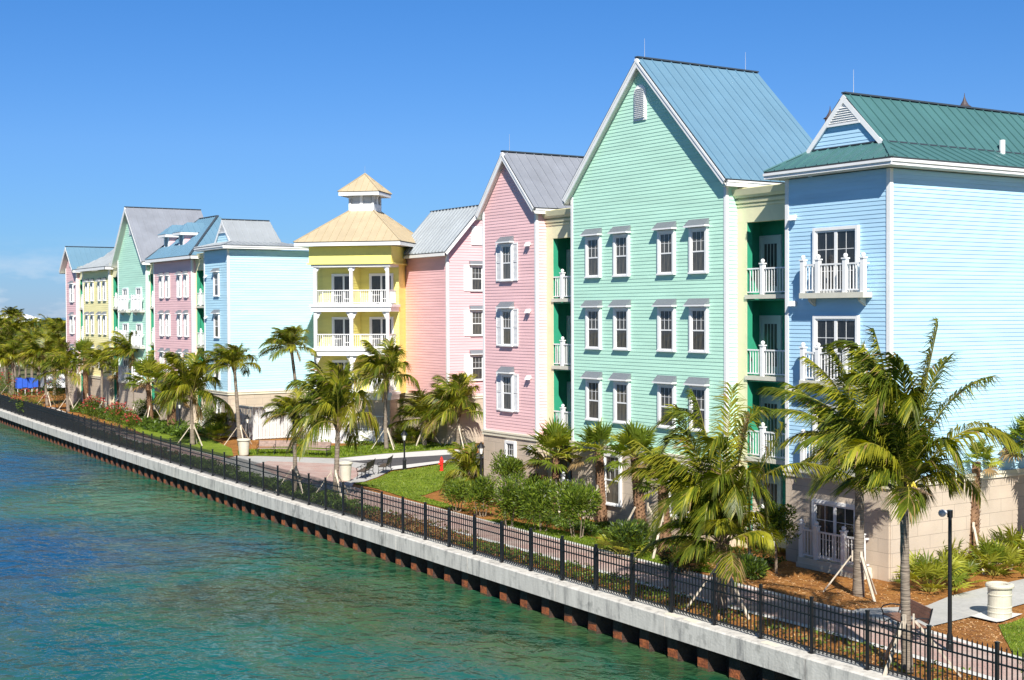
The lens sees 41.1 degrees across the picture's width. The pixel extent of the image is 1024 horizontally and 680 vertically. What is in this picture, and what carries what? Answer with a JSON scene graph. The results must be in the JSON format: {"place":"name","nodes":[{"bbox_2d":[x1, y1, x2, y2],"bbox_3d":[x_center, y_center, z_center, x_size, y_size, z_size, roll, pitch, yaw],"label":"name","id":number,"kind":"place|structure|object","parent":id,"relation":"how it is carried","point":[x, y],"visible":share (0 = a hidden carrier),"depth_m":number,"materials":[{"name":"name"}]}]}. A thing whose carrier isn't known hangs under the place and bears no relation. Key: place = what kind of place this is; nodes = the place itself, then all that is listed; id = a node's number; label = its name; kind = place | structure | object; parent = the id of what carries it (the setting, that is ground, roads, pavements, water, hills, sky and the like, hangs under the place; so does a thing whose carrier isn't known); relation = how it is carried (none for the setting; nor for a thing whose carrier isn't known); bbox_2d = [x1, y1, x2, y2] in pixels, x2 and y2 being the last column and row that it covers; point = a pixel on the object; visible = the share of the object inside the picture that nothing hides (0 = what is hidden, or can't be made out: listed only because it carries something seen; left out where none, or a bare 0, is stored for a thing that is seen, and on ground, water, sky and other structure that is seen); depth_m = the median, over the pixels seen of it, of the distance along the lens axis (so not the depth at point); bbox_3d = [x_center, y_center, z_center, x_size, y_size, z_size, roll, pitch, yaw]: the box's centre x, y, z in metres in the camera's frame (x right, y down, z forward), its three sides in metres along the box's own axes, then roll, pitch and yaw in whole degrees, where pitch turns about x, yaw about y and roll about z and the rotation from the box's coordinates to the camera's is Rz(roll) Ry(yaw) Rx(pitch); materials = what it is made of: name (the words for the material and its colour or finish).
{"place":"outdoors","nodes":[
{"label":"outdoors","id":0,"kind":"place"},
{"bbox_2d":[225,456,391,494],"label":"plaza","id":1,"kind":"structure","parent":0,"point":[360,478],"depth_m":87.94,"materials":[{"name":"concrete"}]},
{"bbox_2d":[264,461,357,483],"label":"plaza paving","id":2,"kind":"structure","parent":1,"relation":"on","point":[320,470],"depth_m":84.21,"materials":[{"name":"brick"}]},
{"bbox_2d":[0,318,729,679],"bbox_3d":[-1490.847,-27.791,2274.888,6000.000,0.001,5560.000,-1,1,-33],"label":"water","id":3,"kind":"structure","parent":0,"point":[110,572],"depth_m":49.40,"materials":[{"name":"teal liquid"}]},
{"bbox_2d":[351,453,483,466],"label":"driveway","id":4,"kind":"structure","parent":0,"point":[410,460],"depth_m":89.67,"materials":[{"name":"concrete"}]},
{"bbox_2d":[0,0,1023,317],"label":"sky","id":5,"kind":"structure","parent":0,"point":[228,109],"materials":[{"name":"blue"}]},
{"bbox_2d":[2,390,1023,679],"bbox_3d":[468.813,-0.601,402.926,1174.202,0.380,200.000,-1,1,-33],"label":"ground","id":6,"kind":"structure","parent":0,"point":[806,578],"depth_m":47.22,"materials":[{"name":"brown soil"}]},
{"bbox_2d":[0,343,36,393],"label":"coconut palm","id":7,"kind":"object","parent":6,"relation":"on","point":[12,351],"visible":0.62,"depth_m":164.22,"materials":[{"name":"green plant"}]},
{"bbox_2d":[6,335,57,406],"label":"coconut palm","id":8,"kind":"object","parent":6,"relation":"on","point":[43,346],"visible":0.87,"depth_m":144.81,"materials":[{"name":"green plant"}]},
{"bbox_2d":[33,341,89,411],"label":"coconut palm","id":9,"kind":"object","parent":6,"relation":"on","point":[64,363],"visible":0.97,"depth_m":136.05,"materials":[{"name":"green plant"}]},
{"bbox_2d":[59,246,113,403],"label":"rose house","id":10,"kind":"structure","parent":6,"relation":"on","point":[73,258],"depth_m":143.91,"materials":[{"name":"pink wood"}]},
{"bbox_2d":[75,249,113,407],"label":"yellow house","id":11,"kind":"structure","parent":6,"relation":"on","point":[96,312],"depth_m":136.58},
{"bbox_2d":[85,330,137,409],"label":"coconut palm","id":12,"kind":"object","parent":6,"relation":"on","point":[124,349],"visible":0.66,"depth_m":126.08,"materials":[{"name":"green plant"}]},
{"bbox_2d":[70,399,207,436],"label":"ground cover","id":13,"kind":"object","parent":6,"relation":"on","point":[157,425],"visible":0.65,"depth_m":114.12,"materials":[{"name":"green plant"}]},
{"bbox_2d":[109,206,202,411],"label":"mint house","id":14,"kind":"structure","parent":6,"relation":"on","point":[138,241],"depth_m":127.30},
{"bbox_2d":[120,423,232,455],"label":"lawn","id":15,"kind":"structure","parent":6,"relation":"on","point":[210,444],"depth_m":103.19,"materials":[{"name":"green plant"}]},
{"bbox_2d":[122,354,166,420],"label":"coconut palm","id":16,"kind":"object","parent":15,"relation":"on","point":[145,367],"visible":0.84,"depth_m":118.67,"materials":[{"name":"green plant"}]},
{"bbox_2d":[151,345,235,445],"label":"coconut palm","id":17,"kind":"object","parent":15,"relation":"on","point":[185,380],"visible":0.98,"depth_m":100.33,"materials":[{"name":"green plant"}]},
{"bbox_2d":[200,340,261,445],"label":"coconut palm","id":18,"kind":"object","parent":15,"relation":"on","point":[232,357],"visible":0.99,"depth_m":100.44,"materials":[{"name":"green plant"}]},
{"bbox_2d":[145,215,221,428],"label":"rose house","id":19,"kind":"structure","parent":6,"relation":"on","point":[173,304],"depth_m":117.73,"materials":[{"name":"pink wood"}]},
{"bbox_2d":[194,219,313,436],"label":"blue house","id":20,"kind":"structure","parent":6,"relation":"on","point":[254,281],"depth_m":109.32,"materials":[{"name":"blue wood"}]},
{"bbox_2d":[235,405,310,439],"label":"board enclosure","id":21,"kind":"object","parent":6,"relation":"on","point":[256,412],"visible":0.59,"depth_m":105.55,"materials":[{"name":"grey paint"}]},
{"bbox_2d":[169,454,378,514],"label":"ground cover","id":22,"kind":"object","parent":6,"relation":"on","point":[282,486],"visible":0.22,"depth_m":69.94,"materials":[{"name":"plant"}]},
{"bbox_2d":[260,388,313,493],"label":"coconut palm","id":23,"kind":"object","parent":6,"relation":"on","point":[285,404],"visible":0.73,"depth_m":69.73,"materials":[{"name":"green plant"}]},
{"bbox_2d":[258,324,316,439],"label":"coconut palm","id":24,"kind":"object","parent":6,"relation":"on","point":[288,337],"visible":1,"depth_m":101.95,"materials":[{"name":"green plant"}]},
{"bbox_2d":[238,443,465,457],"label":"lawn","id":25,"kind":"structure","parent":6,"relation":"on","point":[350,451],"depth_m":94.92,"materials":[{"name":"green plant"}]},
{"bbox_2d":[348,334,420,448],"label":"coconut palm","id":26,"kind":"object","parent":25,"relation":"on","point":[382,365],"visible":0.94,"depth_m":96.78,"materials":[{"name":"green plant"}]},
{"bbox_2d":[383,389,454,445],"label":"coconut palm","id":27,"kind":"object","parent":25,"relation":"on","point":[416,407],"visible":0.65,"depth_m":99.47,"materials":[{"name":"green plant"}]},
{"bbox_2d":[418,372,482,445],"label":"coconut palm","id":28,"kind":"object","parent":25,"relation":"on","point":[451,395],"visible":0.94,"depth_m":98.21,"materials":[{"name":"green plant"}]},
{"bbox_2d":[293,173,415,442],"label":"yellow tower house","id":29,"kind":"structure","parent":6,"relation":"on","point":[357,247],"depth_m":103.10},
{"bbox_2d":[331,274,348,303],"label":"sliding door","id":30,"kind":"structure","parent":29,"relation":"in","point":[339,281],"depth_m":104.55,"materials":[{"name":"white paint"}]},
{"bbox_2d":[332,317,349,347],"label":"sliding door","id":31,"kind":"structure","parent":29,"relation":"in","point":[340,325],"depth_m":104.62,"materials":[{"name":"white paint"}]},
{"bbox_2d":[369,273,393,303],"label":"sliding door","id":32,"kind":"structure","parent":29,"relation":"in","point":[377,281],"depth_m":103.91,"materials":[{"name":"white paint"}]},
{"bbox_2d":[369,317,393,347],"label":"sliding door","id":33,"kind":"structure","parent":29,"relation":"in","point":[377,325],"depth_m":104.01,"materials":[{"name":"white paint"}]},
{"bbox_2d":[340,450,459,460],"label":"footpath","id":34,"kind":"structure","parent":6,"relation":"on","point":[411,454],"depth_m":92.75,"materials":[{"name":"concrete"}]},
{"bbox_2d":[350,506,479,542],"bbox_3d":[-4.444,7.862,59.385,1.972,0.586,10.232,-1,1,-31],"label":"ground cover","id":35,"kind":"object","parent":6,"relation":"on","point":[418,525],"visible":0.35,"depth_m":58.54,"materials":[{"name":"green plant"}]},
{"bbox_2d":[354,463,476,510],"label":"lawn","id":36,"kind":"structure","parent":6,"relation":"on","point":[410,483],"depth_m":78.07,"materials":[{"name":"green plant"}]},
{"bbox_2d":[399,205,483,443],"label":"pink house","id":37,"kind":"structure","parent":6,"relation":"on","point":[444,298],"depth_m":101.61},
{"bbox_2d":[469,305,482,335],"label":"window","id":38,"kind":"structure","parent":37,"relation":"in","point":[476,311],"depth_m":101.58,"materials":[{"name":"white paint"}]},
{"bbox_2d":[440,477,472,511],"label":"shrub","id":39,"kind":"object","parent":6,"relation":"on","point":[455,489],"visible":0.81,"depth_m":64.46,"materials":[{"name":"green plant"}]},
{"bbox_2d":[0,408,916,679],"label":"quay wall","id":40,"kind":"structure","parent":6,"relation":"on","point":[737,654],"depth_m":48.90,"materials":[{"name":"concrete"}]},
{"bbox_2d":[0,393,1023,679],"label":"picket fence","id":41,"kind":"object","parent":40,"relation":"on","point":[262,477],"visible":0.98,"depth_m":47.29,"materials":[{"name":"black metal"}]},
{"bbox_2d":[438,438,483,495],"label":"coconut palm","id":42,"kind":"object","parent":6,"relation":"on","point":[468,464],"visible":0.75,"depth_m":72.44,"materials":[{"name":"green plant"}]},
{"bbox_2d":[461,474,498,516],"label":"shrub","id":43,"kind":"object","parent":6,"relation":"on","point":[483,488],"visible":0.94,"depth_m":63.06,"materials":[{"name":"green plant"}]},
{"bbox_2d":[488,450,525,489],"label":"shrub","id":44,"kind":"object","parent":6,"relation":"on","point":[508,465],"visible":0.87,"depth_m":66.43,"materials":[{"name":"green plant"}]},
{"bbox_2d":[475,134,583,507],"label":"rose house","id":45,"kind":"structure","parent":6,"relation":"on","point":[523,192],"depth_m":69.25,"materials":[{"name":"pink wood"}]},
{"bbox_2d":[495,236,517,281],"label":"window","id":46,"kind":"structure","parent":45,"relation":"in","point":[507,267],"depth_m":69.61,"materials":[{"name":"white paint"}]},
{"bbox_2d":[495,301,517,346],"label":"window","id":47,"kind":"structure","parent":45,"relation":"in","point":[508,328],"depth_m":69.69,"materials":[{"name":"white paint"}]},
{"bbox_2d":[496,366,518,411],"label":"window","id":48,"kind":"structure","parent":45,"relation":"in","point":[506,378],"depth_m":69.76,"materials":[{"name":"white paint"}]},
{"bbox_2d":[48,407,1021,679],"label":"promenade paving","id":49,"kind":"structure","parent":6,"relation":"on","point":[858,633],"depth_m":44.03,"materials":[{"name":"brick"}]},
{"bbox_2d":[283,353,379,496],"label":"coconut palm","id":50,"kind":"object","parent":49,"relation":"on","point":[332,395],"visible":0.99,"depth_m":67.71,"materials":[{"name":"green plant"}]},
{"bbox_2d":[881,599,932,640],"bbox_3d":[11.254,7.960,39.021,0.711,0.995,1.983,0,1,-8],"label":"park bench","id":51,"kind":"object","parent":49,"relation":"on","point":[921,612],"visible":0.66,"depth_m":38.85,"materials":[{"name":"brown wood"}]},
{"bbox_2d":[938,509,953,650],"bbox_3d":[11.802,6.554,37.183,0.440,3.916,0.207,0,1,-11],"label":"lamp post","id":52,"kind":"object","parent":49,"relation":"on","point":[943,513],"visible":0.91,"depth_m":37.16,"materials":[{"name":"black metal"}]},
{"bbox_2d":[519,418,583,512],"bbox_3d":[2.233,6.020,65.339,3.813,4.921,3.941,-1,1,-33],"label":"fan palm","id":53,"kind":"object","parent":6,"relation":"on","point":[557,435],"visible":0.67,"depth_m":64.97,"materials":[{"name":"green plant"}]},
{"bbox_2d":[451,539,687,600],"bbox_3d":[1.572,8.098,49.602,1.894,0.440,13.272,-1,1,-31],"label":"ground cover","id":54,"kind":"object","parent":6,"relation":"on","point":[511,553],"visible":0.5,"depth_m":48.31,"materials":[{"name":"green plant"}]},
{"bbox_2d":[567,419,616,521],"bbox_3d":[4.023,5.978,62.845,3.066,5.099,3.162,0,1,4],"label":"fan palm","id":55,"kind":"object","parent":6,"relation":"on","point":[597,433],"visible":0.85,"depth_m":62.66,"materials":[{"name":"green plant"}]},
{"bbox_2d":[489,520,711,572],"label":"lawn","id":56,"kind":"structure","parent":6,"relation":"on","point":[603,548],"depth_m":54.70,"materials":[{"name":"green plant"}]},
{"bbox_2d":[490,472,529,526],"bbox_3d":[-0.020,6.964,59.483,2.105,2.507,2.082,-1,1,-33],"label":"shrub","id":57,"kind":"object","parent":56,"relation":"on","point":[506,496],"visible":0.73,"depth_m":59.23,"materials":[{"name":"green plant"}]},
{"bbox_2d":[510,473,556,531],"bbox_3d":[0.974,6.944,58.334,2.190,2.711,2.359,0,1,-4],"label":"shrub","id":58,"kind":"object","parent":56,"relation":"on","point":[535,499],"visible":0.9,"depth_m":58.08,"materials":[{"name":"green plant"}]},
{"bbox_2d":[542,479,603,537],"bbox_3d":[2.618,7.032,57.076,2.716,2.677,2.521,-1,1,-33],"label":"shrub","id":59,"kind":"object","parent":56,"relation":"on","point":[576,496],"visible":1,"depth_m":56.76,"materials":[{"name":"green plant"}]},
{"bbox_2d":[606,518,656,555],"bbox_3d":[4.595,7.590,52.490,2.457,1.638,1.775,-1,1,-33],"label":"shrub","id":60,"kind":"object","parent":56,"relation":"on","point":[630,527],"visible":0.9,"depth_m":52.11,"materials":[{"name":"green plant"}]},
{"bbox_2d":[632,452,687,558],"bbox_3d":[5.880,6.400,52.657,2.718,4.337,2.668,-1,1,-33],"label":"fan palm","id":61,"kind":"object","parent":56,"relation":"on","point":[647,488],"visible":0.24,"depth_m":52.47,"materials":[{"name":"green plant"}]},
{"bbox_2d":[505,510,729,552],"bbox_3d":[4.117,8.185,59.627,3.227,0.621,13.429,-1,1,-33],"label":"ground cover","id":62,"kind":"object","parent":6,"relation":"on","point":[595,527],"visible":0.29,"depth_m":60.26,"materials":[{"name":"green plant"}]},
{"bbox_2d":[589,523,650,556],"bbox_3d":[4.193,7.620,52.247,2.396,1.292,2.668,-1,1,-33],"label":"palmetto","id":63,"kind":"object","parent":6,"relation":"on","point":[620,546],"visible":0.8,"depth_m":52.11,"materials":[{"name":"green plant"}]},
{"bbox_2d":[598,420,670,530],"bbox_3d":[5.194,5.914,56.794,3.397,5.406,3.197,-1,1,-33],"label":"fan palm","id":64,"kind":"object","parent":6,"relation":"on","point":[632,432],"visible":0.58,"depth_m":56.52,"materials":[{"name":"green plant"}]},
{"bbox_2d":[542,38,812,546],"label":"mint house","id":65,"kind":"structure","parent":6,"relation":"on","point":[641,258],"depth_m":60.44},
{"bbox_2d":[580,228,601,277],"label":"window","id":66,"kind":"structure","parent":65,"relation":"in","point":[592,243],"depth_m":63.47,"materials":[{"name":"white paint"}]},
{"bbox_2d":[580,300,601,349],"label":"window","id":67,"kind":"structure","parent":65,"relation":"in","point":[593,317],"depth_m":63.55,"materials":[{"name":"white paint"}]},
{"bbox_2d":[580,371,602,421],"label":"window","id":68,"kind":"structure","parent":65,"relation":"in","point":[593,386],"depth_m":63.58,"materials":[{"name":"white paint"}]},
{"bbox_2d":[603,453,622,506],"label":"window","id":69,"kind":"structure","parent":65,"relation":"in","point":[614,498],"depth_m":62.40,"materials":[{"name":"white paint"}]},
{"bbox_2d":[607,225,630,276],"bbox_3d":[4.843,-3.998,61.640,0.330,2.290,1.340,-1,1,-33],"label":"window","id":70,"kind":"structure","parent":65,"relation":"in","point":[621,242],"depth_m":61.67,"materials":[{"name":"white paint"}]},
{"bbox_2d":[608,299,630,350],"bbox_3d":[4.858,-0.679,61.706,0.330,2.290,1.340,-1,1,-33],"label":"window","id":71,"kind":"structure","parent":65,"relation":"in","point":[621,316],"depth_m":61.74,"materials":[{"name":"white paint"}]},
{"bbox_2d":[608,373,630,423],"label":"window","id":72,"kind":"structure","parent":65,"relation":"in","point":[621,381],"depth_m":61.82,"materials":[{"name":"white paint"}]},
{"bbox_2d":[651,221,676,274],"bbox_3d":[6.570,-3.954,59.006,0.330,2.290,1.340,-1,1,-33],"label":"window","id":73,"kind":"structure","parent":65,"relation":"in","point":[666,241],"depth_m":59.03,"materials":[{"name":"white paint"}]},
{"bbox_2d":[652,299,676,351],"bbox_3d":[6.585,-0.635,59.072,0.330,2.290,1.340,-1,1,-33],"label":"window","id":74,"kind":"structure","parent":65,"relation":"in","point":[666,323],"depth_m":59.10,"materials":[{"name":"white paint"}]},
{"bbox_2d":[652,375,676,428],"bbox_3d":[6.600,2.685,59.137,0.330,2.290,1.340,-1,1,-33],"label":"window","id":75,"kind":"structure","parent":65,"relation":"in","point":[666,385],"depth_m":59.22,"materials":[{"name":"white paint"}]},
{"bbox_2d":[683,218,708,273],"bbox_3d":[7.721,-3.924,57.250,0.330,2.290,1.340,-1,1,-33],"label":"window","id":76,"kind":"structure","parent":65,"relation":"in","point":[698,237],"depth_m":57.29,"materials":[{"name":"white paint"}]},
{"bbox_2d":[683,298,709,352],"bbox_3d":[7.736,-0.605,57.316,0.330,2.290,1.340,-1,1,-33],"label":"window","id":77,"kind":"structure","parent":65,"relation":"in","point":[698,316],"depth_m":57.36,"materials":[{"name":"white paint"}]},
{"bbox_2d":[683,377,709,432],"bbox_3d":[7.751,2.714,57.381,0.330,2.290,1.340,-1,1,-33],"label":"window","id":78,"kind":"structure","parent":65,"relation":"in","point":[699,385],"depth_m":57.27,"materials":[{"name":"white paint"}]},
{"bbox_2d":[659,539,706,573],"bbox_3d":[6.138,7.711,48.843,1.768,1.402,1.650,-1,1,-33],"label":"shrub","id":79,"kind":"object","parent":6,"relation":"on","point":[667,552],"visible":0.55,"depth_m":48.60,"materials":[{"name":"green plant"}]},
{"bbox_2d":[607,379,881,619],"bbox_3d":[7.082,4.885,41.853,7.770,7.333,4.198,0,1,29],"label":"coconut palm","id":80,"kind":"object","parent":6,"relation":"on","point":[715,504],"visible":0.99,"depth_m":41.81,"materials":[{"name":"green plant"}]},
{"bbox_2d":[734,553,769,579],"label":"shrub","id":81,"kind":"object","parent":6,"relation":"on","point":[757,565],"visible":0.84,"depth_m":47.87,"materials":[{"name":"green plant"}]},
{"bbox_2d":[752,501,801,573],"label":"tree","id":82,"kind":"object","parent":6,"relation":"on","point":[779,522],"visible":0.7,"depth_m":50.18,"materials":[{"name":"green plant"}]},
{"bbox_2d":[559,562,1022,679],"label":"wood chips","id":83,"kind":"object","parent":6,"relation":"on","point":[859,605],"visible":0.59,"depth_m":44.80,"materials":[{"name":"brown wood"}]},
{"bbox_2d":[656,592,970,679],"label":"ground cover","id":84,"kind":"object","parent":6,"relation":"on","point":[861,653],"visible":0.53,"depth_m":38.55,"materials":[{"name":"plant"}]},
{"bbox_2d":[767,339,905,601],"bbox_3d":[11.229,4.343,46.072,4.446,8.835,4.197,0,1,31],"label":"coconut palm","id":85,"kind":"object","parent":6,"relation":"on","point":[860,570],"visible":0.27,"depth_m":45.83,"materials":[{"name":"green plant"}]},
{"bbox_2d":[731,70,1023,581],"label":"blue house","id":86,"kind":"structure","parent":6,"relation":"on","point":[897,224],"depth_m":51.35,"materials":[{"name":"blue wood"}]},
{"bbox_2d":[759,235,781,293],"bbox_3d":[10.651,-3.090,56.351,0.138,2.450,1.250,-1,1,-33],"label":"entry door","id":87,"kind":"structure","parent":86,"relation":"in","point":[770,246],"depth_m":56.27,"materials":[{"name":"grey paint"}]},
{"bbox_2d":[759,315,781,373],"bbox_3d":[10.666,0.210,56.416,0.138,2.450,1.250,-1,1,-33],"label":"entry door","id":88,"kind":"structure","parent":86,"relation":"in","point":[770,326],"depth_m":56.34,"materials":[{"name":"grey paint"}]},
{"bbox_2d":[759,395,782,455],"bbox_3d":[10.681,3.509,56.481,0.138,2.450,1.250,-1,1,-33],"label":"entry door","id":89,"kind":"structure","parent":86,"relation":"in","point":[768,401],"depth_m":56.43,"materials":[{"name":"grey paint"}]},
{"bbox_2d":[759,474,782,525],"bbox_3d":[10.712,6.808,56.557,0.100,2.450,1.250,-1,1,-33],"label":"entry door","id":90,"kind":"structure","parent":86,"relation":"in","point":[776,491],"depth_m":56.36,"materials":[{"name":"grey paint"}]},
{"bbox_2d":[812,499,854,562],"bbox_3d":[12.034,7.138,50.972,0.120,2.200,2.250,-1,1,-33],"label":"sliding door","id":91,"kind":"structure","parent":86,"relation":"in","point":[831,516],"depth_m":51.01,"materials":[{"name":"white paint"}]},
{"bbox_2d":[812,225,859,292],"bbox_3d":[12.030,-2.986,50.798,0.120,2.450,2.250,-1,1,-33],"label":"sliding door","id":92,"kind":"structure","parent":86,"relation":"in","point":[830,243],"depth_m":50.78,"materials":[{"name":"white paint"}]},
{"bbox_2d":[812,315,859,381],"bbox_3d":[12.045,0.314,50.864,0.120,2.450,2.250,-1,1,-33],"label":"sliding door","id":93,"kind":"structure","parent":86,"relation":"in","point":[825,329],"depth_m":50.99,"materials":[{"name":"white paint"}]},
{"bbox_2d":[757,317,1021,676],"bbox_3d":[9.734,4.038,35.052,6.172,9.267,3.854,-1,1,-23],"label":"coconut palm","id":94,"kind":"object","parent":6,"relation":"on","point":[886,448],"visible":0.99,"depth_m":34.82,"materials":[{"name":"green plant"}]},
{"bbox_2d":[889,547,975,591],"bbox_3d":[14.384,7.896,47.152,2.893,1.610,2.993,0,1,0],"label":"palmetto","id":95,"kind":"object","parent":6,"relation":"on","point":[922,567],"visible":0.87,"depth_m":46.91,"materials":[{"name":"green plant"}]},
{"bbox_2d":[962,437,1003,574],"bbox_3d":[17.416,6.076,51.576,2.248,5.236,2.390,-1,1,-33],"label":"fan palm","id":96,"kind":"object","parent":6,"relation":"on","point":[975,510],"visible":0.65,"depth_m":51.23,"materials":[{"name":"green plant"}]},
{"bbox_2d":[959,533,1023,577],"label":"palmetto","id":97,"kind":"object","parent":6,"relation":"on","point":[997,553],"visible":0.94,"depth_m":49.68,"materials":[{"name":"green plant"}]},
{"bbox_2d":[989,522,1023,566],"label":"palmetto","id":98,"kind":"object","parent":6,"relation":"on","point":[1014,539],"visible":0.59,"depth_m":51.46,"materials":[{"name":"green plant"}]},
{"bbox_2d":[997,412,1023,569],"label":"fan palm","id":99,"kind":"object","parent":6,"relation":"on","point":[1020,429],"visible":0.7,"depth_m":51.87,"materials":[{"name":"green plant"}]},
{"label":"lawn","id":100,"kind":"structure","parent":6,"relation":"on","visible":0},
{"bbox_2d":[67,337,93,406],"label":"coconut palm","id":101,"kind":"object","parent":100,"relation":"on","point":[82,345],"visible":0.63,"depth_m":137.32,"materials":[{"name":"green plant"}]},
{"bbox_2d":[72,343,118,409],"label":"coconut palm","id":102,"kind":"object","parent":100,"relation":"on","point":[94,354],"visible":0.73,"depth_m":130.85,"materials":[{"name":"green plant"}]},
{"bbox_2d":[848,579,1023,630],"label":"path","id":103,"kind":"structure","parent":0,"point":[968,603],"depth_m":44.45,"materials":[{"name":"concrete"}]},
{"bbox_2d":[969,611,1020,621],"bbox_3d":[15.164,8.666,43.058,1.062,0.049,1.882,1,2,44],"label":"can pad","id":104,"kind":"object","parent":103,"relation":"on","point":[983,615],"visible":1,"depth_m":42.96,"materials":[{"name":"concrete"}]},
{"bbox_2d":[985,581,1014,618],"bbox_3d":[15.344,8.176,43.007,0.880,1.070,0.880,-1,1,-33],"label":"litter bin","id":105,"kind":"object","parent":104,"relation":"on","point":[999,604],"visible":1,"depth_m":42.70,"materials":[{"name":"white concrete"}]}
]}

